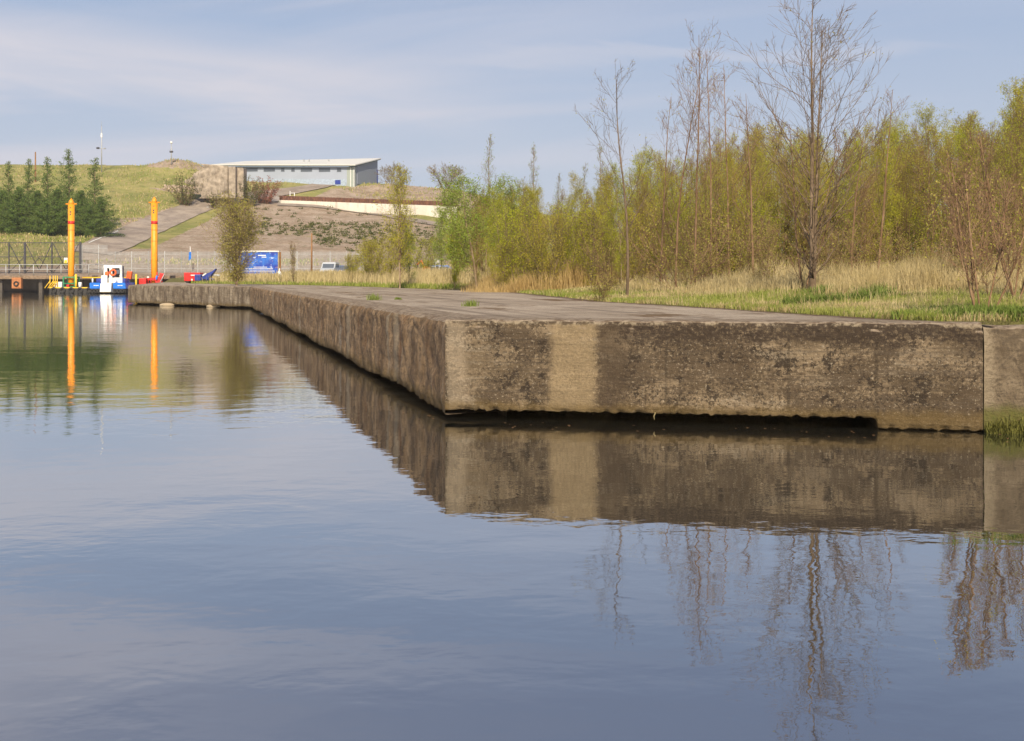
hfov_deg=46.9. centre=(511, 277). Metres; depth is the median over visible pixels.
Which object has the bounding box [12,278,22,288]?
mooring fender
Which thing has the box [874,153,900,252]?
young birch
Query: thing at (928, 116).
young birch
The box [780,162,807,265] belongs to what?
young birch
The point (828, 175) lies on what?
young birch
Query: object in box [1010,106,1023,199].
thin birch
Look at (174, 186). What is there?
rubble wall
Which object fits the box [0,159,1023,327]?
ground
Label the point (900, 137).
young birch
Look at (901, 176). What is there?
thin birch
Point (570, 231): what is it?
birch scrub
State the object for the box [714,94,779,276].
bare alder
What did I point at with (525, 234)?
young birch
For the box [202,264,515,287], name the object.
dry grass
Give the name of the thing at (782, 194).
young birch
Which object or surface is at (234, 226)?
twiggy willow
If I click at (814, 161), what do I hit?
thin birch
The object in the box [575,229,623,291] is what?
scrub
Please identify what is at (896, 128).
young birch
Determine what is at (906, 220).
birch scrub
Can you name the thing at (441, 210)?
young willow
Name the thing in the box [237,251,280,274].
billboard
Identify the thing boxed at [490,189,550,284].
birch scrub
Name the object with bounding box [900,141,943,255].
thin birch
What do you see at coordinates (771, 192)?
young birch
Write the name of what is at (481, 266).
thin birch
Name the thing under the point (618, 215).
young birch
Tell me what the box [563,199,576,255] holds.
young birch
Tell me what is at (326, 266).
parked car
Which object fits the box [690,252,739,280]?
scrub
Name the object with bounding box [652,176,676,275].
thin birch
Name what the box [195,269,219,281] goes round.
blue machine
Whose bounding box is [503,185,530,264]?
young birch
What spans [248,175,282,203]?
hill bush
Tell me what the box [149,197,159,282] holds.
spud pole
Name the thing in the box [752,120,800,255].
young birch
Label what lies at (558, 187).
slender poplar
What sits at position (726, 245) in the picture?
birch scrub
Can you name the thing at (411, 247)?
young willow
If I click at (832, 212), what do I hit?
birch scrub
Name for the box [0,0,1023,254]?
sky
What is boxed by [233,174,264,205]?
hill bush
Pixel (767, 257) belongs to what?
scrub
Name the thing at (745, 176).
thin birch
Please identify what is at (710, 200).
bare alder
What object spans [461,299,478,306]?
grass tuft
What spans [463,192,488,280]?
thin birch
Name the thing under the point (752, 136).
young birch
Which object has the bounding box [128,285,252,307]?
quay wall
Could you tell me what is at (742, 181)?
young birch
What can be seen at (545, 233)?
birch scrub
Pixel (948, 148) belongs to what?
thin birch
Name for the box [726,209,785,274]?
scrub
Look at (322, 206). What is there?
road
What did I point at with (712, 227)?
birch scrub
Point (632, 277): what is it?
scrub
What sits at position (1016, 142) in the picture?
thin birch
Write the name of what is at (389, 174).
hill tree
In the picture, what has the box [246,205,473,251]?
gorse clumps
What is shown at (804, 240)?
birch scrub
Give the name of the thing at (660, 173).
young birch
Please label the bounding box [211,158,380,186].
office building
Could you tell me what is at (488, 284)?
reeds
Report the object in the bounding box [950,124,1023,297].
bare shrub
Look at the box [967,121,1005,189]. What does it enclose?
young birch
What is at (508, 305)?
pavement
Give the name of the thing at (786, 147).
young birch
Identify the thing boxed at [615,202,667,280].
birch scrub
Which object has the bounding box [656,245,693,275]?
scrub
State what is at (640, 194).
thin birch
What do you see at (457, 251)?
young birch
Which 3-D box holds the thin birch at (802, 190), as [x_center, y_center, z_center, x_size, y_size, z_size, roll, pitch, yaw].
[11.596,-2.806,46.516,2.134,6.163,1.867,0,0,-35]
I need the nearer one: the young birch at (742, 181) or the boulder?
the young birch at (742, 181)
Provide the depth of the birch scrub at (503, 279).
47.49 m
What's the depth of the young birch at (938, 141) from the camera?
49.38 m
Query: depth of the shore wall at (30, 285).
163.81 m
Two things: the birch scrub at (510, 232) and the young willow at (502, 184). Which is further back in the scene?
the young willow at (502, 184)
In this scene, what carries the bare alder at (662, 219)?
on the ground at (184, 236)
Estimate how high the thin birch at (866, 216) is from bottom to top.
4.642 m
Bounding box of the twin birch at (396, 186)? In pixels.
[372,161,419,287]
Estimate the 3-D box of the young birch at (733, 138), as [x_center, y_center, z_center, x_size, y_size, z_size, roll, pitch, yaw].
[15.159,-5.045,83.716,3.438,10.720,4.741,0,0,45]
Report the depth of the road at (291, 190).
315.60 m
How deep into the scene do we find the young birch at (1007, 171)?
58.99 m
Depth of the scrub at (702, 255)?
33.86 m
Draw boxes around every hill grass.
[0,158,551,267]
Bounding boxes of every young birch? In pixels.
[440,208,463,288]
[447,217,466,279]
[474,195,490,267]
[477,186,513,273]
[478,205,492,268]
[484,193,515,275]
[494,185,519,266]
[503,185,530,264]
[513,181,552,264]
[516,212,536,274]
[527,213,553,273]
[528,184,554,258]
[531,185,547,233]
[558,212,575,267]
[559,187,585,255]
[563,171,589,255]
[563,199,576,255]
[580,187,602,256]
[584,173,616,255]
[595,206,622,271]
[597,166,622,244]
[599,160,637,279]
[617,203,633,261]
[621,144,672,256]
[621,152,650,265]
[626,149,666,269]
[646,149,675,258]
[647,151,668,245]
[661,172,693,265]
[669,156,695,246]
[677,165,716,235]
[691,163,714,233]
[702,132,744,219]
[704,155,737,273]
[713,145,746,271]
[723,145,757,255]
[730,128,779,202]
[732,162,758,239]
[737,126,787,212]
[738,146,775,252]
[741,120,773,184]
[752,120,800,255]
[752,138,784,263]
[771,140,825,260]
[773,163,798,264]
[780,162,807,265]
[789,128,843,201]
[790,124,825,256]
[803,138,835,264]
[814,136,835,195]
[820,161,850,219]
[824,125,862,262]
[828,146,855,225]
[841,126,870,264]
[845,134,869,262]
[850,118,876,251]
[852,142,907,262]
[855,115,901,246]
[858,127,909,262]
[868,113,922,199]
[869,125,917,258]
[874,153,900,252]
[878,115,916,190]
[897,98,958,238]
[909,122,960,258]
[925,125,972,245]
[932,112,995,247]
[940,125,1003,252]
[945,111,980,205]
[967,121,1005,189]
[985,116,1011,196]
[986,160,1012,262]
[987,146,1021,254]
[988,119,1023,257]
[990,85,1023,228]
[996,76,1023,218]
[999,78,1023,148]
[1002,121,1023,234]
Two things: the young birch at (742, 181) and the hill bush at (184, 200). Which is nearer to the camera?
the young birch at (742, 181)
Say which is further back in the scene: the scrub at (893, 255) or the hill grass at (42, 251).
the hill grass at (42, 251)
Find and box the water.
[0,292,1023,740]
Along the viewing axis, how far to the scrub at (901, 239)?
29.98 m
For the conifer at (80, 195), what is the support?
on the ground at (184, 236)
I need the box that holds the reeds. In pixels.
[460,243,1012,291]
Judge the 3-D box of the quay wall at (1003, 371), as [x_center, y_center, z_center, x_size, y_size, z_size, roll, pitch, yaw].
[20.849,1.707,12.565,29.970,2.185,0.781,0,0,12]
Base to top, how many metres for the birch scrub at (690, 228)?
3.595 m
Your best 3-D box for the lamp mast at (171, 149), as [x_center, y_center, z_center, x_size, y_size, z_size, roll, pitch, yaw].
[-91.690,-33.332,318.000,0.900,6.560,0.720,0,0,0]
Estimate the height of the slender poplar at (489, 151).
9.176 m
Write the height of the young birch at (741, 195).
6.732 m
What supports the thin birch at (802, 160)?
on the ground at (184, 236)
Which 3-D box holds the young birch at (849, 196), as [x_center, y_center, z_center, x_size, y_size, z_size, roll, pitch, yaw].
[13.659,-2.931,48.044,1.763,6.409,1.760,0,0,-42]
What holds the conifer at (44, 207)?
on the ground at (184, 236)
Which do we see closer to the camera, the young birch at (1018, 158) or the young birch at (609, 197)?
the young birch at (1018, 158)
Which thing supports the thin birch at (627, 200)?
on the ground at (184, 236)
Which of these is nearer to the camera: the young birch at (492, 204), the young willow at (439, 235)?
the young birch at (492, 204)
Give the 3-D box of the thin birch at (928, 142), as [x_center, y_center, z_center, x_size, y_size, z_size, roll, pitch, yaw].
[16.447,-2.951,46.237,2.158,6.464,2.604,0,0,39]
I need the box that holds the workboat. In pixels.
[89,265,134,292]
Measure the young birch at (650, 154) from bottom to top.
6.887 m
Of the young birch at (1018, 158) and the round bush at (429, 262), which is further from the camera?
the round bush at (429, 262)
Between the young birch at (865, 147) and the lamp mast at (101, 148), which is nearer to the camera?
the young birch at (865, 147)
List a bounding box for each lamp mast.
[96,121,105,171]
[169,141,172,164]
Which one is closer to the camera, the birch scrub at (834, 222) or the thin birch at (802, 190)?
the thin birch at (802, 190)
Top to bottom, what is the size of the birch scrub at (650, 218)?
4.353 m
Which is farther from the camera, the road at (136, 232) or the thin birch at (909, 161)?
the road at (136, 232)
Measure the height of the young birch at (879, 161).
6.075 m
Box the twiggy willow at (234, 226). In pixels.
[199,190,267,285]
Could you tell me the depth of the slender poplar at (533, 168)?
76.24 m
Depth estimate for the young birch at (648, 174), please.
52.12 m
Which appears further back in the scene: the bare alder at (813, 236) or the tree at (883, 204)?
the tree at (883, 204)
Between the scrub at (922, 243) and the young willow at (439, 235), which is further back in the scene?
the young willow at (439, 235)
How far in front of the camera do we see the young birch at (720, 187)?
53.80 m
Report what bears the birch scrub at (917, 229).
on the ground at (184, 236)
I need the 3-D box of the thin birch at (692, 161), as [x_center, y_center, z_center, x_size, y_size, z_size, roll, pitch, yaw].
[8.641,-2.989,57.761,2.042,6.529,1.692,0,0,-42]
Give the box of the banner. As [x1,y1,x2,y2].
[189,246,190,272]
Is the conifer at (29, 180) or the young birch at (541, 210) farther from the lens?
the conifer at (29, 180)
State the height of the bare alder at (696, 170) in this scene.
8.057 m
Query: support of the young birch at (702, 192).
on the ground at (184, 236)
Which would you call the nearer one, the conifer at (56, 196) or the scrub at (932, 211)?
the scrub at (932, 211)
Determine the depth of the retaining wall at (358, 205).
287.77 m
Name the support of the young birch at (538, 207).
on the ground at (184, 236)
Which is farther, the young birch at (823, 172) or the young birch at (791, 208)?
the young birch at (791, 208)
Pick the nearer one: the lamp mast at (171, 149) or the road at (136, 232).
the road at (136, 232)
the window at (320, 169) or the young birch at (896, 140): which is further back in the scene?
the window at (320, 169)
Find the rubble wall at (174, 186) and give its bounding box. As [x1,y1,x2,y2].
[164,184,194,190]
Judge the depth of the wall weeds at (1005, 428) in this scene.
15.10 m
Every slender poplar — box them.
[478,134,497,267]
[525,142,542,208]
[550,174,564,238]
[576,162,590,253]
[591,142,605,212]
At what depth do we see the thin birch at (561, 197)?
72.34 m
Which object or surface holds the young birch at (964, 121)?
on the ground at (184, 236)
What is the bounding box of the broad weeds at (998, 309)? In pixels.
[923,303,1023,320]
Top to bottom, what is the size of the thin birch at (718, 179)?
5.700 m
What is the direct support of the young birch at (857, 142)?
on the ground at (184, 236)
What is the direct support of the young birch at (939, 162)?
on the ground at (184, 236)
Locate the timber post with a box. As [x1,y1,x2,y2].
[311,233,312,271]
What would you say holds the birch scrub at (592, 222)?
on the ground at (184, 236)
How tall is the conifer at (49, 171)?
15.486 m
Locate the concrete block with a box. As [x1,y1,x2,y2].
[184,164,246,199]
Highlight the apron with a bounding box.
[249,195,278,200]
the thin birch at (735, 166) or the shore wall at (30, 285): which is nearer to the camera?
the thin birch at (735, 166)
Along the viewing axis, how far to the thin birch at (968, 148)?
46.73 m
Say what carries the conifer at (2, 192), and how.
on the ground at (184, 236)
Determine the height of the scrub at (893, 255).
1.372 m
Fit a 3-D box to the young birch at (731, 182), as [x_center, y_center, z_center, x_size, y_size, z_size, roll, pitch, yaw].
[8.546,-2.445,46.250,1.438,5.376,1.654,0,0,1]
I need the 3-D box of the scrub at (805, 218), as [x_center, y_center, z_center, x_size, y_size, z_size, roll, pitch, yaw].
[6.972,-1.607,27.034,2.428,4.117,2.042,0,0,-14]
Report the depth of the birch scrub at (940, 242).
51.26 m
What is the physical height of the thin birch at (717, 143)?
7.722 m
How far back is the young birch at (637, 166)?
55.52 m
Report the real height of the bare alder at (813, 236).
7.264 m
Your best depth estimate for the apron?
302.23 m
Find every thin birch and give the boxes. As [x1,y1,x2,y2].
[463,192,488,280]
[474,188,492,273]
[516,176,540,253]
[551,187,566,254]
[574,190,600,260]
[593,164,617,236]
[613,183,632,254]
[623,172,658,265]
[623,173,639,221]
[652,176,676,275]
[656,161,686,232]
[675,151,700,227]
[685,138,721,276]
[697,127,738,266]
[703,147,734,266]
[715,144,747,236]
[726,137,773,263]
[745,122,770,235]
[758,182,782,257]
[763,136,784,248]
[773,145,804,267]
[776,130,831,267]
[790,133,824,213]
[800,123,828,234]
[818,157,842,265]
[844,180,866,258]
[847,162,889,266]
[880,146,919,260]
[891,129,927,239]
[892,156,917,264]
[898,128,940,251]
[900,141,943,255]
[905,120,960,260]
[907,121,935,205]
[935,134,964,260]
[944,114,989,241]
[944,123,988,254]
[949,109,998,209]
[968,168,992,258]
[972,138,1007,248]
[973,119,1018,255]
[990,127,1023,259]
[995,106,1018,171]
[997,91,1023,247]
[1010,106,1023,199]
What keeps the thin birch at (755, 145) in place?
on the ground at (184, 236)
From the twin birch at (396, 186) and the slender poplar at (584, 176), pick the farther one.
the slender poplar at (584, 176)
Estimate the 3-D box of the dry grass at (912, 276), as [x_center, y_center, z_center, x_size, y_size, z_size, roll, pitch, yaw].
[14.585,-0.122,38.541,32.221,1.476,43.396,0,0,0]
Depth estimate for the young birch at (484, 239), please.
76.34 m
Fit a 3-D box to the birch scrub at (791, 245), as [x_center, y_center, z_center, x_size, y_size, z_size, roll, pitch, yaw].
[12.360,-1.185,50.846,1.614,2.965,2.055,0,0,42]
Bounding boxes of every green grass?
[191,277,470,288]
[432,280,1023,320]
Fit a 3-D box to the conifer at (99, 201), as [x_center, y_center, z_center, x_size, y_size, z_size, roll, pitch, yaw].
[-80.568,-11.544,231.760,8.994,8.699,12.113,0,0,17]
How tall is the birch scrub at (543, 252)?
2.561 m
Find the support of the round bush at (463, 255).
on the ground at (184, 236)
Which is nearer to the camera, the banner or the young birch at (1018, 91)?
the young birch at (1018, 91)
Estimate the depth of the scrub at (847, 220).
38.07 m
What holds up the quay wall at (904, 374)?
in the water
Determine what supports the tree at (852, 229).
on the ground at (184, 236)
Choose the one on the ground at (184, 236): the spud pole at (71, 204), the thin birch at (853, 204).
the thin birch at (853, 204)
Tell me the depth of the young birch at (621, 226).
53.42 m
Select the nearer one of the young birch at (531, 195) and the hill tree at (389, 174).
the young birch at (531, 195)
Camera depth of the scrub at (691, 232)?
41.55 m
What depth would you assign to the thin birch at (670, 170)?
58.30 m
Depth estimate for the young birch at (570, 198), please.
65.20 m
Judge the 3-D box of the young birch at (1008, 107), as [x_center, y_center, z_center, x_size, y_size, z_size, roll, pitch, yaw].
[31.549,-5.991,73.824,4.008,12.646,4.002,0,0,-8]
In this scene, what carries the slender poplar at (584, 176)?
on the ground at (184, 236)
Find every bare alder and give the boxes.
[573,59,663,294]
[646,98,685,284]
[653,48,736,286]
[662,47,758,281]
[665,19,727,285]
[691,63,761,273]
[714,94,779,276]
[716,0,912,288]
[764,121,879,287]
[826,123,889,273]
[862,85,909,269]
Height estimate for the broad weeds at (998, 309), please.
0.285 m
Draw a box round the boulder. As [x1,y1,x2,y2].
[160,303,173,305]
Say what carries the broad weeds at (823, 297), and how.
on the ground at (184, 236)
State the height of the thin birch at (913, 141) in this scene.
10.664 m
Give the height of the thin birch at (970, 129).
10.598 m
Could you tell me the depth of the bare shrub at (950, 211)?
23.91 m
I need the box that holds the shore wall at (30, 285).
[4,279,167,291]
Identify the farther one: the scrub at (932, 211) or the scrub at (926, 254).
the scrub at (926, 254)
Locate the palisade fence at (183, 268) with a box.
[82,245,368,272]
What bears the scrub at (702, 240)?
on the ground at (184, 236)
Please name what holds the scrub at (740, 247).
on the ground at (184, 236)
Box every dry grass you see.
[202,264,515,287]
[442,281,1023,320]
[543,242,1023,310]
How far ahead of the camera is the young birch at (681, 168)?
63.26 m
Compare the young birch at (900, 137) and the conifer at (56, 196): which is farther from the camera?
the conifer at (56, 196)
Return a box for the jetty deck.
[0,276,183,291]
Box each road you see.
[75,198,260,254]
[248,184,331,195]
[277,203,445,226]
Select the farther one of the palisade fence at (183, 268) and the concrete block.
the concrete block
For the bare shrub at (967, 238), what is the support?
on the ground at (184, 236)
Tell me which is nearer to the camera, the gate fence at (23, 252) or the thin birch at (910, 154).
the thin birch at (910, 154)
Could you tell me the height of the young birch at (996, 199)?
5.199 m
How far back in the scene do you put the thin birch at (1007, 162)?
45.00 m
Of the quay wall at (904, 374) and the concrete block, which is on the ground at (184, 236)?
the concrete block
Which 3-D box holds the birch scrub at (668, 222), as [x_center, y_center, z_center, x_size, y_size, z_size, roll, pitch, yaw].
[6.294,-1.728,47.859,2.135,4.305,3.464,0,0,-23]
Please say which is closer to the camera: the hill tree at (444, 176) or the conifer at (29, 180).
the conifer at (29, 180)
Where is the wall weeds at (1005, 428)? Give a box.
[983,412,1023,433]
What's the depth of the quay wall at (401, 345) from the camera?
22.98 m
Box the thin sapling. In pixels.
[288,241,297,281]
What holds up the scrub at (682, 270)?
on the ground at (184, 236)
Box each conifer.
[0,161,15,198]
[0,187,42,232]
[0,190,24,231]
[0,190,62,232]
[0,199,38,233]
[16,159,40,212]
[17,201,67,234]
[27,188,78,235]
[38,156,64,227]
[53,190,112,235]
[56,148,84,229]
[67,196,124,236]
[75,157,120,227]
[75,202,118,236]
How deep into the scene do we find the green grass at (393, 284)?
76.12 m
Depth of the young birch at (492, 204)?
51.79 m
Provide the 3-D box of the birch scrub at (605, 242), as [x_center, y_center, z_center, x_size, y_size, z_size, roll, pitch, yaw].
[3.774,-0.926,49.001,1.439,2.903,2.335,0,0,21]
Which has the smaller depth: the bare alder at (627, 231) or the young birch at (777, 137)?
the bare alder at (627, 231)
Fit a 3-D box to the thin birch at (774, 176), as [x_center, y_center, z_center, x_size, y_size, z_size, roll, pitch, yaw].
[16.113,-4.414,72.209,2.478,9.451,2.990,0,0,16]
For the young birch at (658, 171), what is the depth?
83.00 m
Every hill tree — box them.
[377,162,411,183]
[427,162,465,189]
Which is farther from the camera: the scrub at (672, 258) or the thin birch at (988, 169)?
the thin birch at (988, 169)
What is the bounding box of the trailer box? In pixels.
[184,273,202,282]
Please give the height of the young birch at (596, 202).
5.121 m
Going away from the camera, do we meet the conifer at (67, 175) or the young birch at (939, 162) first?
the young birch at (939, 162)
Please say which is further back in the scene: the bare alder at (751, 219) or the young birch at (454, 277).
the young birch at (454, 277)
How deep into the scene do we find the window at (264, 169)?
330.18 m
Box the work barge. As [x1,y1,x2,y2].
[45,271,164,292]
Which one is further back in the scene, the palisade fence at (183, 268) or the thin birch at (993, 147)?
the palisade fence at (183, 268)
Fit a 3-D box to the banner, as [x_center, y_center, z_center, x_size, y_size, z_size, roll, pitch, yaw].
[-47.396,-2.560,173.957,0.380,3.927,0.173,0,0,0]
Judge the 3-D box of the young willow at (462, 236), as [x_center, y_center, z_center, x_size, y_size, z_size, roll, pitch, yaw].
[-1.927,-2.134,52.159,3.596,5.905,3.316,0,0,-21]
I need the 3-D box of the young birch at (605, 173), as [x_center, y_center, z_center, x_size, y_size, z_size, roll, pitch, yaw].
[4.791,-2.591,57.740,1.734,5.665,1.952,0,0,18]
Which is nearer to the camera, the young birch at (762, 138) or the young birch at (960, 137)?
the young birch at (960, 137)
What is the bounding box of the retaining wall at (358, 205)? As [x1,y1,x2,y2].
[279,195,456,219]
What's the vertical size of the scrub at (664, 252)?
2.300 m
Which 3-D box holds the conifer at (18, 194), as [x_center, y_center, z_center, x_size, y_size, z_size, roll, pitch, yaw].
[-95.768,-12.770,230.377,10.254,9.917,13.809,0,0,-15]
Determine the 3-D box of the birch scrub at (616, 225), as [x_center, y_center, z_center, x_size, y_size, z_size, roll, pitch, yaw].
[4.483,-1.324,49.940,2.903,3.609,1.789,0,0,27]
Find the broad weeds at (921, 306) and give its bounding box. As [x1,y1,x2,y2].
[875,302,1002,319]
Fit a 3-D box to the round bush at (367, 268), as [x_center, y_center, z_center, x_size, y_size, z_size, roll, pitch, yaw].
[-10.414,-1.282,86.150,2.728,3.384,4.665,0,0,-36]
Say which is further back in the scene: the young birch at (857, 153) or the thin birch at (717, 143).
the young birch at (857, 153)
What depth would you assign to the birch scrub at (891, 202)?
49.98 m
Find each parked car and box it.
[321,262,339,271]
[338,265,348,271]
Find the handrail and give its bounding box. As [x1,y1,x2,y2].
[0,264,108,275]
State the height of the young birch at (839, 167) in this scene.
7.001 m
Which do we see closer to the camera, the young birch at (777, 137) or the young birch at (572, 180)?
the young birch at (777, 137)
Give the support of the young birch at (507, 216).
on the ground at (184, 236)
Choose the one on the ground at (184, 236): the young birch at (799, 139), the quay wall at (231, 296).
the young birch at (799, 139)
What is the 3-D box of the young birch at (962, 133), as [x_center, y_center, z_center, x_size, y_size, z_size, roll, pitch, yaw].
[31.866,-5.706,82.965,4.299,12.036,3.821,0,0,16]
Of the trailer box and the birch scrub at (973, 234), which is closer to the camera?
the birch scrub at (973, 234)
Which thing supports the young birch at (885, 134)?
on the ground at (184, 236)
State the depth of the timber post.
167.89 m
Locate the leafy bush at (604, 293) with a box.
[582,271,620,300]
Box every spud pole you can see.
[65,198,76,285]
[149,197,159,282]
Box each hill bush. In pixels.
[156,169,207,205]
[204,187,224,207]
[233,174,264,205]
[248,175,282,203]
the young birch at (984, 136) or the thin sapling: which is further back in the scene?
the thin sapling
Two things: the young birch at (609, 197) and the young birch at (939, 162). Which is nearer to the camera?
the young birch at (609, 197)
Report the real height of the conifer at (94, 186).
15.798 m
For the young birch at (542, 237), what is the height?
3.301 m
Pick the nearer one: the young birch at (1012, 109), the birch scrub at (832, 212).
the birch scrub at (832, 212)
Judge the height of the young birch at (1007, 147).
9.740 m
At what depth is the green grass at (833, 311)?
21.58 m
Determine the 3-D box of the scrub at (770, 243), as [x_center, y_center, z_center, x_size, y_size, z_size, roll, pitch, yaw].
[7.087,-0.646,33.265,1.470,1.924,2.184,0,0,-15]
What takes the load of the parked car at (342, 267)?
on the ground at (184, 236)
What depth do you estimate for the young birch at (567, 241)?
51.41 m
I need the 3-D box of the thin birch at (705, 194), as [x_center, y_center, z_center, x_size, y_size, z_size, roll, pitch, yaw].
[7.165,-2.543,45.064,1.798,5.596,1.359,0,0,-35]
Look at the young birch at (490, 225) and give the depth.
59.23 m
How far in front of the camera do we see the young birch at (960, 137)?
54.36 m
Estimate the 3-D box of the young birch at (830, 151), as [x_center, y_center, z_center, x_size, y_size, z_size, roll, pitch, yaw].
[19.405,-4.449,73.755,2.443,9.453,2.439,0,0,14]
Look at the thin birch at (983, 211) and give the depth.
49.20 m
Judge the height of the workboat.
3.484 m
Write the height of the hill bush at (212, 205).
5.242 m
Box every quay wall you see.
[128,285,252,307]
[250,286,506,416]
[445,317,982,430]
[982,325,1023,431]
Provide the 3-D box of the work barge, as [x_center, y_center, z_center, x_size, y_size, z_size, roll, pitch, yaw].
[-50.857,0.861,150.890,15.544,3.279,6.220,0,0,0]
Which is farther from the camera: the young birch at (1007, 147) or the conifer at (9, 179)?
the conifer at (9, 179)
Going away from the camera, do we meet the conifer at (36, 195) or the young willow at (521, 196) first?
the young willow at (521, 196)
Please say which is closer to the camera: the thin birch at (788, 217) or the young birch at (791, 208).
the thin birch at (788, 217)
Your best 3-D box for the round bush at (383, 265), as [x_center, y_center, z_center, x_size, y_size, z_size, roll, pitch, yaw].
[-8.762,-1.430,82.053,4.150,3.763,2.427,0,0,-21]
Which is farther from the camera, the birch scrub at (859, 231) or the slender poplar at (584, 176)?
the slender poplar at (584, 176)
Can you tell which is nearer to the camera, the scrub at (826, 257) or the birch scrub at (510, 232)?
the scrub at (826, 257)
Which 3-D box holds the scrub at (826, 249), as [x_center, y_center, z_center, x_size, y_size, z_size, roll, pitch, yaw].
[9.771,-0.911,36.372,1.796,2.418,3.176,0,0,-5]
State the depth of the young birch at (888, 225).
45.86 m
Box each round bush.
[344,254,359,274]
[347,236,386,276]
[357,231,407,278]
[401,234,442,270]
[437,231,481,268]
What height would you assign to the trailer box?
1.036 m
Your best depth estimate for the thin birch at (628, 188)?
74.72 m
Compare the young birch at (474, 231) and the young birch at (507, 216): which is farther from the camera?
the young birch at (474, 231)
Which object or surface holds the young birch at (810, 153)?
on the ground at (184, 236)
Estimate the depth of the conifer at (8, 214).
227.39 m
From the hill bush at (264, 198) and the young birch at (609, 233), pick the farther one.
the hill bush at (264, 198)
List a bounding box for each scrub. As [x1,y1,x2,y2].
[482,238,517,290]
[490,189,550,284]
[506,204,579,287]
[520,233,551,281]
[540,189,596,279]
[566,198,613,287]
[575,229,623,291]
[586,245,649,289]
[588,232,616,268]
[597,208,635,269]
[610,201,748,289]
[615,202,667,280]
[624,183,663,272]
[643,232,712,275]
[645,179,697,272]
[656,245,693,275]
[659,215,717,280]
[670,207,720,267]
[671,215,734,278]
[671,247,717,287]
[673,204,744,281]
[674,191,742,274]
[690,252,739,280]
[707,190,788,272]
[707,224,753,272]
[717,211,782,275]
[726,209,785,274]
[739,198,794,262]
[741,224,796,280]
[755,223,821,266]
[775,222,803,265]
[781,213,858,270]
[792,214,824,262]
[797,212,857,271]
[814,191,856,253]
[817,231,855,272]
[818,193,861,261]
[820,217,892,267]
[830,200,892,263]
[834,226,923,272]
[851,192,916,261]
[855,220,893,263]
[865,219,964,265]
[881,245,913,262]
[886,191,921,262]
[898,211,946,260]
[907,237,947,264]
[915,247,940,263]
[919,177,1023,263]
[928,215,958,263]
[957,209,987,255]
[976,210,1016,260]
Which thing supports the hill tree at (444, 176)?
on the ground at (184, 236)
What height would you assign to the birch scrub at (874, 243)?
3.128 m
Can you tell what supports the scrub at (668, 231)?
on the ground at (184, 236)
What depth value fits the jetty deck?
161.02 m
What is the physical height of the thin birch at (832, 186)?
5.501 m
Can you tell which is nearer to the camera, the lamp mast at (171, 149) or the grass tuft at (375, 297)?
the grass tuft at (375, 297)
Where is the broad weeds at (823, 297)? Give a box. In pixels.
[772,280,902,304]
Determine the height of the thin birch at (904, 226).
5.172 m
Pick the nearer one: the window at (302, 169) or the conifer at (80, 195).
the conifer at (80, 195)
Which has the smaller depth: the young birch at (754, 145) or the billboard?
the young birch at (754, 145)
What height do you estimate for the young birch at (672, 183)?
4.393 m
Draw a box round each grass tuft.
[366,293,381,299]
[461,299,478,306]
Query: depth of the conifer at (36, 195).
229.81 m
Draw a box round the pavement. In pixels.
[144,282,984,322]
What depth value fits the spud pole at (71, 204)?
150.68 m
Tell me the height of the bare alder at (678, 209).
7.618 m
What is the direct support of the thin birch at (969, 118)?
on the ground at (184, 236)
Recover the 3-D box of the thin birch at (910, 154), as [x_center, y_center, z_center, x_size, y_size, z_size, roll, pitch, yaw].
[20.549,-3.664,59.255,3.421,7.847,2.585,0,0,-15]
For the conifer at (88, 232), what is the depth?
227.44 m
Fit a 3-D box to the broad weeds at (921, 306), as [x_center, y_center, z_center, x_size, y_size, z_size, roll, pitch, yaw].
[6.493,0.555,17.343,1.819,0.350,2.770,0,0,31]
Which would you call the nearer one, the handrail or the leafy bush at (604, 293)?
the leafy bush at (604, 293)
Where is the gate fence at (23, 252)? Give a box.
[0,242,81,273]
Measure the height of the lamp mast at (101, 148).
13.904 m
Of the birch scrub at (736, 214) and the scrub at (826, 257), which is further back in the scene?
the birch scrub at (736, 214)
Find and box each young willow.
[397,228,417,283]
[431,162,502,287]
[431,181,475,271]
[431,208,452,268]
[469,173,525,266]
[505,177,539,254]
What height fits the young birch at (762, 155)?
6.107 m
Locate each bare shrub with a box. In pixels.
[925,149,1023,305]
[934,163,1023,276]
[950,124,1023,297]
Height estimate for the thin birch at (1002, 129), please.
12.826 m
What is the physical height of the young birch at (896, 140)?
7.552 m
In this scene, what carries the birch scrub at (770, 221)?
on the ground at (184, 236)
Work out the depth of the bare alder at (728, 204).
38.26 m
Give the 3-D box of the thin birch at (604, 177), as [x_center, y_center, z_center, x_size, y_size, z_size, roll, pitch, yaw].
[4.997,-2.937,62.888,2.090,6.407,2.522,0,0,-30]
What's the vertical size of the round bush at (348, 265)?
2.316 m
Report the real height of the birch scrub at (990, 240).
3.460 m
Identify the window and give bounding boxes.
[246,168,257,171]
[263,168,274,171]
[301,168,311,171]
[319,168,329,171]
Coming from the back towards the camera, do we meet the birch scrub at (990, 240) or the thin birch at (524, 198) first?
the thin birch at (524, 198)
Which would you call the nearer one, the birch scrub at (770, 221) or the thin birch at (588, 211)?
the birch scrub at (770, 221)
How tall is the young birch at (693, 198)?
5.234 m

